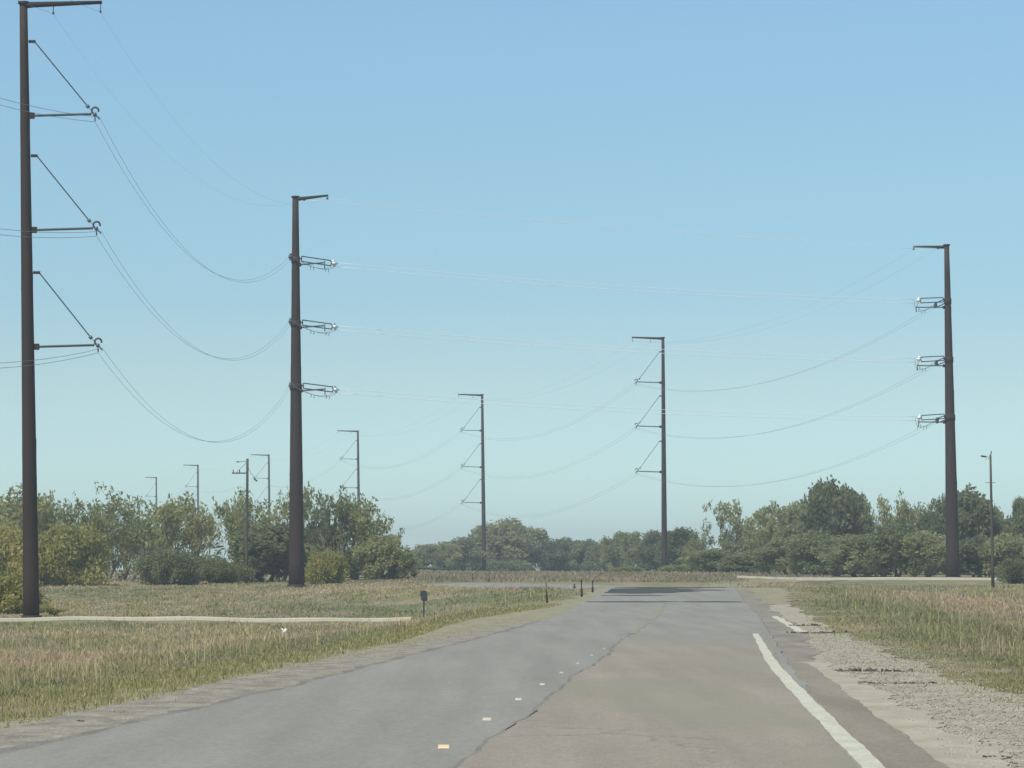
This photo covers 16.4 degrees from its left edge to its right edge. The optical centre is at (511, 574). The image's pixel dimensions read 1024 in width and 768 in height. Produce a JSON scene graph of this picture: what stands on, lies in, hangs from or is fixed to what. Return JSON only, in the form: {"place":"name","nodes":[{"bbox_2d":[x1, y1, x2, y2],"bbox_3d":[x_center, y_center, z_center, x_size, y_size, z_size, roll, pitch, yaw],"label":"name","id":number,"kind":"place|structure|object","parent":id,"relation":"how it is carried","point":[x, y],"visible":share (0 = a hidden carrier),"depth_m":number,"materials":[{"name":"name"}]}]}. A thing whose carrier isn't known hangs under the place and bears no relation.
{"place":"outdoors","nodes":[
{"label":"outdoors","id":0,"kind":"place"},
{"bbox_2d":[0,616,411,621],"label":"path","id":1,"kind":"structure","parent":0,"point":[189,618],"depth_m":203.95,"materials":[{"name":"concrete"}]},
{"bbox_2d":[0,603,561,728],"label":"verge grass","id":2,"kind":"structure","parent":0,"point":[402,633],"depth_m":54.52,"materials":[{"name":"green plant"}]},
{"bbox_2d":[0,588,611,730],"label":"grass verge dirt","id":3,"kind":"structure","parent":0,"point":[529,615],"depth_m":96.13,"materials":[{"name":"beige soil"}]},
{"bbox_2d":[0,587,859,767],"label":"road","id":4,"kind":"structure","parent":0,"point":[413,711],"depth_m":40.24,"materials":[{"name":"grey asphalt"}]},
{"bbox_2d":[0,621,538,753],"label":"crumbled asphalt edge","id":5,"kind":"object","parent":4,"relation":"on","point":[23,746],"visible":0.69,"depth_m":40.15,"materials":[{"name":"grey asphalt"}]},
{"bbox_2d":[452,634,630,767],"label":"lane seam","id":6,"kind":"object","parent":4,"relation":"on","point":[484,742],"visible":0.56,"depth_m":39.38,"materials":[{"name":"asphalt"}]},
{"bbox_2d":[604,590,677,592],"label":"wet road patch","id":7,"kind":"object","parent":4,"relation":"on","point":[637,591],"visible":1,"depth_m":184.73,"materials":[{"name":"grey asphalt"}]},
{"bbox_2d":[609,588,694,591],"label":"wet road patch","id":8,"kind":"object","parent":4,"relation":"on","point":[675,590],"visible":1,"depth_m":192.20,"materials":[{"name":"grey asphalt"}]},
{"bbox_2d":[457,634,852,767],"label":"worn lane","id":9,"kind":"structure","parent":4,"relation":"on","point":[681,701],"depth_m":36.77,"materials":[{"name":"grey asphalt"}]},
{"bbox_2d":[753,633,884,767],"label":"white edge line","id":10,"kind":"object","parent":4,"relation":"on","point":[860,755],"visible":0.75,"depth_m":36.21,"materials":[{"name":"paint"}]},
{"bbox_2d":[787,658,949,767],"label":"road edge asphalt","id":11,"kind":"structure","parent":4,"relation":"on","point":[885,744],"depth_m":35.35,"materials":[{"name":"grey asphalt"}]},
{"bbox_2d":[0,570,1023,720],"bbox_3d":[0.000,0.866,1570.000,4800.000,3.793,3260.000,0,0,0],"label":"ground","id":12,"kind":"structure","parent":0,"point":[692,584],"depth_m":230.89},
{"bbox_2d":[0,516,42,579],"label":"bush","id":13,"kind":"object","parent":12,"relation":"on","point":[11,548],"visible":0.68,"depth_m":323.04,"materials":[{"name":"green plant"}]},
{"bbox_2d":[0,569,51,613],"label":"bush","id":14,"kind":"object","parent":12,"relation":"on","point":[11,591],"visible":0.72,"depth_m":222.53,"materials":[{"name":"green plant"}]},
{"bbox_2d":[0,483,55,556],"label":"tree","id":15,"kind":"object","parent":12,"relation":"on","point":[9,511],"visible":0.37,"depth_m":353.45,"materials":[{"name":"green plant"}]},
{"bbox_2d":[15,489,89,545],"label":"tree","id":16,"kind":"object","parent":12,"relation":"on","point":[44,520],"visible":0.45,"depth_m":355.17,"materials":[{"name":"green plant"}]},
{"bbox_2d":[39,602,73,616],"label":"bush","id":17,"kind":"object","parent":12,"relation":"on","point":[53,611],"visible":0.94,"depth_m":213.35,"materials":[{"name":"green plant"}]},
{"bbox_2d":[18,1,102,617],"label":"transmission pole","id":18,"kind":"object","parent":12,"relation":"on","point":[30,544],"visible":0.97,"depth_m":207.74,"materials":[{"name":"metal"}]},
{"bbox_2d":[38,517,114,585],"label":"bush","id":19,"kind":"object","parent":12,"relation":"on","point":[71,555],"visible":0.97,"depth_m":325.31,"materials":[{"name":"green plant"}]},
{"bbox_2d":[76,491,132,578],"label":"tree","id":20,"kind":"object","parent":12,"relation":"on","point":[113,509],"visible":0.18,"depth_m":376.27,"materials":[{"name":"green plant"}]},
{"bbox_2d":[71,481,138,547],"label":"tree","id":21,"kind":"object","parent":12,"relation":"on","point":[107,527],"visible":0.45,"depth_m":349.23,"materials":[{"name":"green plant"}]},
{"bbox_2d":[99,496,143,578],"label":"tree","id":22,"kind":"object","parent":12,"relation":"on","point":[113,560],"visible":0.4,"depth_m":363.46,"materials":[{"name":"green plant"}]},
{"bbox_2d":[108,496,157,578],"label":"tree","id":23,"kind":"object","parent":12,"relation":"on","point":[126,573],"visible":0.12,"depth_m":378.10,"materials":[{"name":"green plant"}]},
{"bbox_2d":[129,510,165,579],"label":"tree","id":24,"kind":"object","parent":12,"relation":"on","point":[134,576],"visible":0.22,"depth_m":371.65,"materials":[{"name":"green plant"}]},
{"bbox_2d":[123,493,179,579],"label":"tree","id":25,"kind":"object","parent":12,"relation":"on","point":[157,524],"visible":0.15,"depth_m":374.00,"materials":[{"name":"green plant"}]},
{"bbox_2d":[111,491,202,579],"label":"tree","id":26,"kind":"object","parent":12,"relation":"on","point":[162,514],"visible":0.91,"depth_m":351.60,"materials":[{"name":"green plant"}]},
{"bbox_2d":[132,544,203,584],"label":"bush","id":27,"kind":"object","parent":12,"relation":"on","point":[164,566],"visible":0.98,"depth_m":328.56,"materials":[{"name":"green plant"}]},
{"bbox_2d":[156,494,188,552],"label":"tree","id":28,"kind":"object","parent":12,"relation":"on","point":[169,529],"visible":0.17,"depth_m":361.76,"materials":[{"name":"green plant"}]},
{"bbox_2d":[166,498,222,581],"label":"tree","id":29,"kind":"object","parent":12,"relation":"on","point":[196,525],"visible":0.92,"depth_m":352.84,"materials":[{"name":"green plant"}]},
{"bbox_2d":[196,553,255,583],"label":"bush","id":30,"kind":"object","parent":12,"relation":"on","point":[214,570],"visible":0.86,"depth_m":336.80,"materials":[{"name":"green plant"}]},
{"bbox_2d":[218,489,255,560],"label":"tree","id":31,"kind":"object","parent":12,"relation":"on","point":[238,501],"visible":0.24,"depth_m":373.70,"materials":[{"name":"green plant"}]},
{"bbox_2d":[212,486,273,561],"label":"tree","id":32,"kind":"object","parent":12,"relation":"on","point":[230,523],"visible":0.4,"depth_m":355.33,"materials":[{"name":"green plant"}]},
{"bbox_2d":[232,459,256,583],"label":"utility pole","id":33,"kind":"object","parent":12,"relation":"on","point":[246,523],"visible":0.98,"depth_m":337.88,"materials":[{"name":"brown wood"}]},
{"bbox_2d":[242,489,286,580],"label":"tree","id":34,"kind":"object","parent":12,"relation":"on","point":[262,517],"visible":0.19,"depth_m":348.35,"materials":[{"name":"green plant"}]},
{"bbox_2d":[211,519,331,581],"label":"bush","id":35,"kind":"object","parent":12,"relation":"on","point":[268,548],"visible":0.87,"depth_m":344.28,"materials":[{"name":"green plant"}]},
{"bbox_2d":[0,618,549,747],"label":"gravel shoulder","id":36,"kind":"object","parent":12,"relation":"on","point":[11,737],"visible":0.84,"depth_m":44.27},
{"bbox_2d":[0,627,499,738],"bbox_3d":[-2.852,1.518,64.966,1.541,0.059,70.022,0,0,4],"label":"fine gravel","id":37,"kind":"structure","parent":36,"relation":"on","point":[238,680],"depth_m":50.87,"materials":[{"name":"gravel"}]},
{"bbox_2d":[248,489,314,580],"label":"tree","id":38,"kind":"object","parent":12,"relation":"on","point":[287,519],"visible":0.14,"depth_m":355.17,"materials":[{"name":"green plant"}]},
{"bbox_2d":[0,576,565,618],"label":"field grass","id":39,"kind":"structure","parent":12,"relation":"on","point":[284,592],"depth_m":254.19,"materials":[{"name":"plant"}]},
{"bbox_2d":[0,586,597,722],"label":"roadside grass","id":40,"kind":"structure","parent":12,"relation":"on","point":[46,650],"depth_m":106.46,"materials":[{"name":"plant"}]},
{"bbox_2d":[285,481,319,581],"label":"tree","id":41,"kind":"object","parent":12,"relation":"on","point":[305,513],"visible":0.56,"depth_m":350.93,"materials":[{"name":"green plant"}]},
{"bbox_2d":[287,523,338,580],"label":"tree","id":42,"kind":"object","parent":12,"relation":"on","point":[306,534],"visible":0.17,"depth_m":350.68,"materials":[{"name":"green plant"}]},
{"bbox_2d":[287,194,339,587],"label":"transmission pole","id":43,"kind":"object","parent":12,"relation":"on","point":[296,551],"visible":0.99,"depth_m":313.60,"materials":[{"name":"metal"}]},
{"bbox_2d":[337,262,915,302],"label":"twin conductor","id":44,"kind":"object","parent":43,"relation":"attached to","point":[616,285],"visible":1,"depth_m":335.25,"materials":[{"name":"silver metal"}]},
{"bbox_2d":[339,326,916,361],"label":"twin conductor","id":45,"kind":"object","parent":43,"relation":"attached to","point":[614,346],"visible":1,"depth_m":335.22,"materials":[{"name":"silver metal"}]},
{"bbox_2d":[343,389,916,420],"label":"twin conductor","id":46,"kind":"object","parent":43,"relation":"attached to","point":[634,408],"visible":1,"depth_m":335.83,"materials":[{"name":"silver metal"}]},
{"bbox_2d":[304,547,350,584],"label":"bush","id":47,"kind":"object","parent":12,"relation":"on","point":[324,567],"visible":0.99,"depth_m":328.83,"materials":[{"name":"green plant"}]},
{"bbox_2d":[305,485,364,556],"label":"tree","id":48,"kind":"object","parent":12,"relation":"on","point":[339,506],"visible":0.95,"depth_m":347.99,"materials":[{"name":"green plant"}]},
{"bbox_2d":[337,430,359,505],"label":"transmission pole","id":49,"kind":"object","parent":12,"relation":"on","point":[358,477],"visible":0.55,"depth_m":827.81,"materials":[{"name":"metal"}]},
{"bbox_2d":[310,492,392,579],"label":"tree","id":50,"kind":"object","parent":12,"relation":"on","point":[365,527],"visible":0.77,"depth_m":351.17,"materials":[{"name":"green plant"}]},
{"bbox_2d":[345,533,414,579],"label":"bush","id":51,"kind":"object","parent":12,"relation":"on","point":[378,555],"visible":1,"depth_m":347.10,"materials":[{"name":"green plant"}]},
{"bbox_2d":[356,506,404,578],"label":"tree","id":52,"kind":"object","parent":12,"relation":"on","point":[385,523],"visible":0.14,"depth_m":358.16,"materials":[{"name":"green plant"}]},
{"bbox_2d":[386,554,422,578],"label":"tree","id":53,"kind":"object","parent":12,"relation":"on","point":[415,567],"visible":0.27,"depth_m":351.81,"materials":[{"name":"green plant"}]},
{"bbox_2d":[411,544,442,569],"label":"tree","id":54,"kind":"object","parent":12,"relation":"on","point":[426,555],"visible":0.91,"depth_m":639.26,"materials":[{"name":"green plant"}]},
{"bbox_2d":[430,541,463,570],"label":"tree","id":55,"kind":"object","parent":12,"relation":"on","point":[451,552],"visible":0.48,"depth_m":649.56,"materials":[{"name":"green plant"}]},
{"bbox_2d":[445,536,489,571],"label":"tree","id":56,"kind":"object","parent":12,"relation":"on","point":[472,555],"visible":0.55,"depth_m":657.50,"materials":[{"name":"green plant"}]},
{"bbox_2d":[458,394,485,570],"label":"transmission pole","id":57,"kind":"object","parent":12,"relation":"on","point":[482,467],"visible":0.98,"depth_m":660.76,"materials":[{"name":"metal"}]},
{"bbox_2d":[455,558,534,570],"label":"bush","id":58,"kind":"object","parent":12,"relation":"on","point":[508,565],"visible":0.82,"depth_m":665.92,"materials":[{"name":"green plant"}]},
{"bbox_2d":[469,517,543,565],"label":"tree","id":59,"kind":"object","parent":12,"relation":"on","point":[509,539],"visible":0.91,"depth_m":685.98,"materials":[{"name":"green plant"}]},
{"bbox_2d":[525,525,551,570],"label":"tree","id":60,"kind":"object","parent":12,"relation":"on","point":[538,533],"visible":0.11,"depth_m":699.32,"materials":[{"name":"green plant"}]},
{"bbox_2d":[528,539,576,570],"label":"tree","id":61,"kind":"object","parent":12,"relation":"on","point":[553,557],"visible":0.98,"depth_m":689.05,"materials":[{"name":"green plant"}]},
{"bbox_2d":[564,538,601,571],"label":"tree","id":62,"kind":"object","parent":12,"relation":"on","point":[579,549],"visible":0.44,"depth_m":688.07,"materials":[{"name":"green plant"}]},
{"bbox_2d":[581,542,618,571],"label":"tree","id":63,"kind":"object","parent":12,"relation":"on","point":[592,557],"visible":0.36,"depth_m":678.84,"materials":[{"name":"green plant"}]},
{"bbox_2d":[598,530,640,570],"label":"tree","id":64,"kind":"object","parent":12,"relation":"on","point":[614,545],"visible":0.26,"depth_m":618.86,"materials":[{"name":"green plant"}]},
{"bbox_2d":[410,569,832,585],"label":"bank grass","id":65,"kind":"structure","parent":12,"relation":"on","point":[444,575],"depth_m":348.47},
{"bbox_2d":[618,529,660,570],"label":"tree","id":66,"kind":"object","parent":12,"relation":"on","point":[628,549],"visible":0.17,"depth_m":599.50,"materials":[{"name":"green plant"}]},
{"bbox_2d":[632,337,666,571],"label":"transmission pole","id":67,"kind":"object","parent":12,"relation":"on","point":[662,426],"visible":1,"depth_m":501.77,"materials":[{"name":"metal"}]},
{"bbox_2d":[636,531,673,570],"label":"tree","id":68,"kind":"object","parent":12,"relation":"on","point":[646,548],"visible":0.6,"depth_m":558.26,"materials":[{"name":"green plant"}]},
{"bbox_2d":[653,527,709,566],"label":"tree","id":69,"kind":"object","parent":12,"relation":"on","point":[677,538],"visible":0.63,"depth_m":528.00,"materials":[{"name":"green plant"}]},
{"bbox_2d":[658,564,709,571],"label":"bush","id":70,"kind":"object","parent":12,"relation":"on","point":[677,567],"visible":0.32,"depth_m":472.25,"materials":[{"name":"green plant"}]},
{"bbox_2d":[676,518,716,564],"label":"tree","id":71,"kind":"object","parent":12,"relation":"on","point":[692,544],"visible":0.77,"depth_m":517.44,"materials":[{"name":"green plant"}]},
{"bbox_2d":[674,548,736,571],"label":"tree","id":72,"kind":"object","parent":12,"relation":"on","point":[699,557],"visible":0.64,"depth_m":447.40,"materials":[{"name":"green plant"}]},
{"bbox_2d":[702,498,754,549],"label":"tree","id":73,"kind":"object","parent":12,"relation":"on","point":[734,521],"visible":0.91,"depth_m":499.48,"materials":[{"name":"green plant"}]},
{"bbox_2d":[706,554,773,571],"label":"tree","id":74,"kind":"object","parent":12,"relation":"on","point":[731,563],"visible":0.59,"depth_m":438.11,"materials":[{"name":"green plant"}]},
{"bbox_2d":[718,524,761,554],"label":"tree","id":75,"kind":"object","parent":12,"relation":"on","point":[732,545],"visible":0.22,"depth_m":498.69,"materials":[{"name":"green plant"}]},
{"bbox_2d":[737,500,776,553],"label":"tree","id":76,"kind":"object","parent":12,"relation":"on","point":[745,531],"visible":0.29,"depth_m":469.70,"materials":[{"name":"green plant"}]},
{"bbox_2d":[737,588,796,604],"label":"dirt shoulder","id":77,"kind":"object","parent":12,"relation":"on","point":[773,596],"visible":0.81,"depth_m":174.00},
{"bbox_2d":[743,501,803,552],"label":"tree","id":78,"kind":"object","parent":12,"relation":"on","point":[766,532],"visible":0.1,"depth_m":458.77,"materials":[{"name":"green plant"}]},
{"bbox_2d":[737,536,814,574],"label":"tree","id":79,"kind":"object","parent":12,"relation":"on","point":[770,555],"visible":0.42,"depth_m":419.01,"materials":[{"name":"green plant"}]},
{"bbox_2d":[772,502,819,538],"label":"tree","id":80,"kind":"object","parent":12,"relation":"on","point":[792,525],"visible":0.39,"depth_m":448.56,"materials":[{"name":"green plant"}]},
{"bbox_2d":[781,529,848,575],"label":"tree","id":81,"kind":"object","parent":12,"relation":"on","point":[799,547],"visible":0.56,"depth_m":403.34,"materials":[{"name":"green plant"}]},
{"bbox_2d":[797,475,870,571],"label":"tree","id":82,"kind":"object","parent":12,"relation":"on","point":[830,508],"visible":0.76,"depth_m":427.45,"materials":[{"name":"green plant"}]},
{"bbox_2d":[681,579,1023,700],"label":"field grass","id":83,"kind":"structure","parent":12,"relation":"on","point":[954,623],"depth_m":115.94,"materials":[{"name":"green plant"}]},
{"bbox_2d":[811,532,894,576],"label":"tree","id":84,"kind":"object","parent":12,"relation":"on","point":[847,553],"visible":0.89,"depth_m":393.29,"materials":[{"name":"green plant"}]},
{"bbox_2d":[865,488,919,574],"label":"tree","id":85,"kind":"object","parent":12,"relation":"on","point":[906,511],"visible":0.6,"depth_m":420.51,"materials":[{"name":"green plant"}]},
{"bbox_2d":[766,604,1023,767],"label":"gravel shoulder","id":86,"kind":"object","parent":12,"relation":"on","point":[784,609],"visible":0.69,"depth_m":46.07},
{"bbox_2d":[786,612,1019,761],"bbox_3d":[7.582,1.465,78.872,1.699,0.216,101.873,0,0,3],"label":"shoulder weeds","id":87,"kind":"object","parent":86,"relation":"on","point":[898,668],"visible":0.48,"depth_m":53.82,"materials":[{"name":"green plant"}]},
{"bbox_2d":[803,662,1011,767],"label":"pale edge gravel","id":88,"kind":"structure","parent":86,"relation":"on","point":[864,696],"depth_m":35.54,"materials":[{"name":"beige gravel"}]},
{"bbox_2d":[798,630,1023,767],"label":"loose gravel","id":89,"kind":"structure","parent":86,"relation":"on","point":[957,717],"depth_m":46.32,"materials":[{"name":"grey gravel"}]},
{"bbox_2d":[801,616,1023,714],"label":"verge grass","id":90,"kind":"structure","parent":86,"relation":"on","point":[895,641],"depth_m":66.05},
{"bbox_2d":[863,521,930,576],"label":"tree","id":91,"kind":"object","parent":12,"relation":"on","point":[885,539],"visible":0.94,"depth_m":389.83,"materials":[{"name":"green plant"}]},
{"bbox_2d":[880,501,932,574],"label":"tree","id":92,"kind":"object","parent":12,"relation":"on","point":[896,519],"visible":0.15,"depth_m":425.97,"materials":[{"name":"green plant"}]},
{"bbox_2d":[893,530,961,576],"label":"tree","id":93,"kind":"object","parent":12,"relation":"on","point":[927,555],"visible":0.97,"depth_m":387.29,"materials":[{"name":"green plant"}]},
{"bbox_2d":[911,508,945,572],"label":"tree","id":94,"kind":"object","parent":12,"relation":"on","point":[936,524],"visible":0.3,"depth_m":418.60,"materials":[{"name":"green plant"}]},
{"bbox_2d":[913,244,960,577],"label":"transmission pole","id":95,"kind":"object","parent":12,"relation":"on","point":[952,549],"visible":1,"depth_m":360.62,"materials":[{"name":"metal"}]},
{"bbox_2d":[919,483,996,574],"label":"tree","id":96,"kind":"object","parent":12,"relation":"on","point":[973,514],"visible":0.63,"depth_m":417.97,"materials":[{"name":"green plant"}]},
{"bbox_2d":[959,534,995,576],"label":"tree","id":97,"kind":"object","parent":12,"relation":"on","point":[970,564],"visible":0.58,"depth_m":390.26,"materials":[{"name":"green plant"}]},
{"bbox_2d":[981,451,994,587],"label":"utility pole","id":98,"kind":"object","parent":12,"relation":"on","point":[991,535],"visible":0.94,"depth_m":299.91,"materials":[{"name":"brown wood"}]},
{"bbox_2d":[986,516,1011,536],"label":"tree","id":99,"kind":"object","parent":12,"relation":"on","point":[1000,526],"visible":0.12,"depth_m":418.93,"materials":[{"name":"green plant"}]},
{"bbox_2d":[976,533,1023,576],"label":"tree","id":100,"kind":"object","parent":12,"relation":"on","point":[1007,545],"visible":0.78,"depth_m":386.38,"materials":[{"name":"green plant"}]},
{"bbox_2d":[994,555,1023,583],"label":"bush","id":101,"kind":"object","parent":12,"relation":"on","point":[1012,571],"visible":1,"depth_m":329.24,"materials":[{"name":"green plant"}]},
{"bbox_2d":[1003,495,1023,538],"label":"tree","id":102,"kind":"object","parent":12,"relation":"on","point":[1016,519],"visible":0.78,"depth_m":413.77,"materials":[{"name":"green plant"}]},
{"bbox_2d":[0,0,1023,569],"label":"sky","id":103,"kind":"structure","parent":0,"point":[883,123],"materials":[{"name":"blue"}]},
{"bbox_2d":[392,583,638,589],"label":"road","id":104,"kind":"structure","parent":0,"point":[566,586],"depth_m":279.20,"materials":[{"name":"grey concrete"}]},
{"bbox_2d":[701,580,846,587],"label":"dirt track","id":105,"kind":"structure","parent":0,"point":[717,584],"depth_m":298.46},
{"bbox_2d":[738,589,823,661],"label":"old road edge","id":106,"kind":"object","parent":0,"point":[794,646],"visible":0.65,"depth_m":89.87,"materials":[{"name":"concrete"}]},
{"bbox_2d":[737,576,1000,579],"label":"path","id":107,"kind":"structure","parent":0,"point":[888,578],"depth_m":352.67,"materials":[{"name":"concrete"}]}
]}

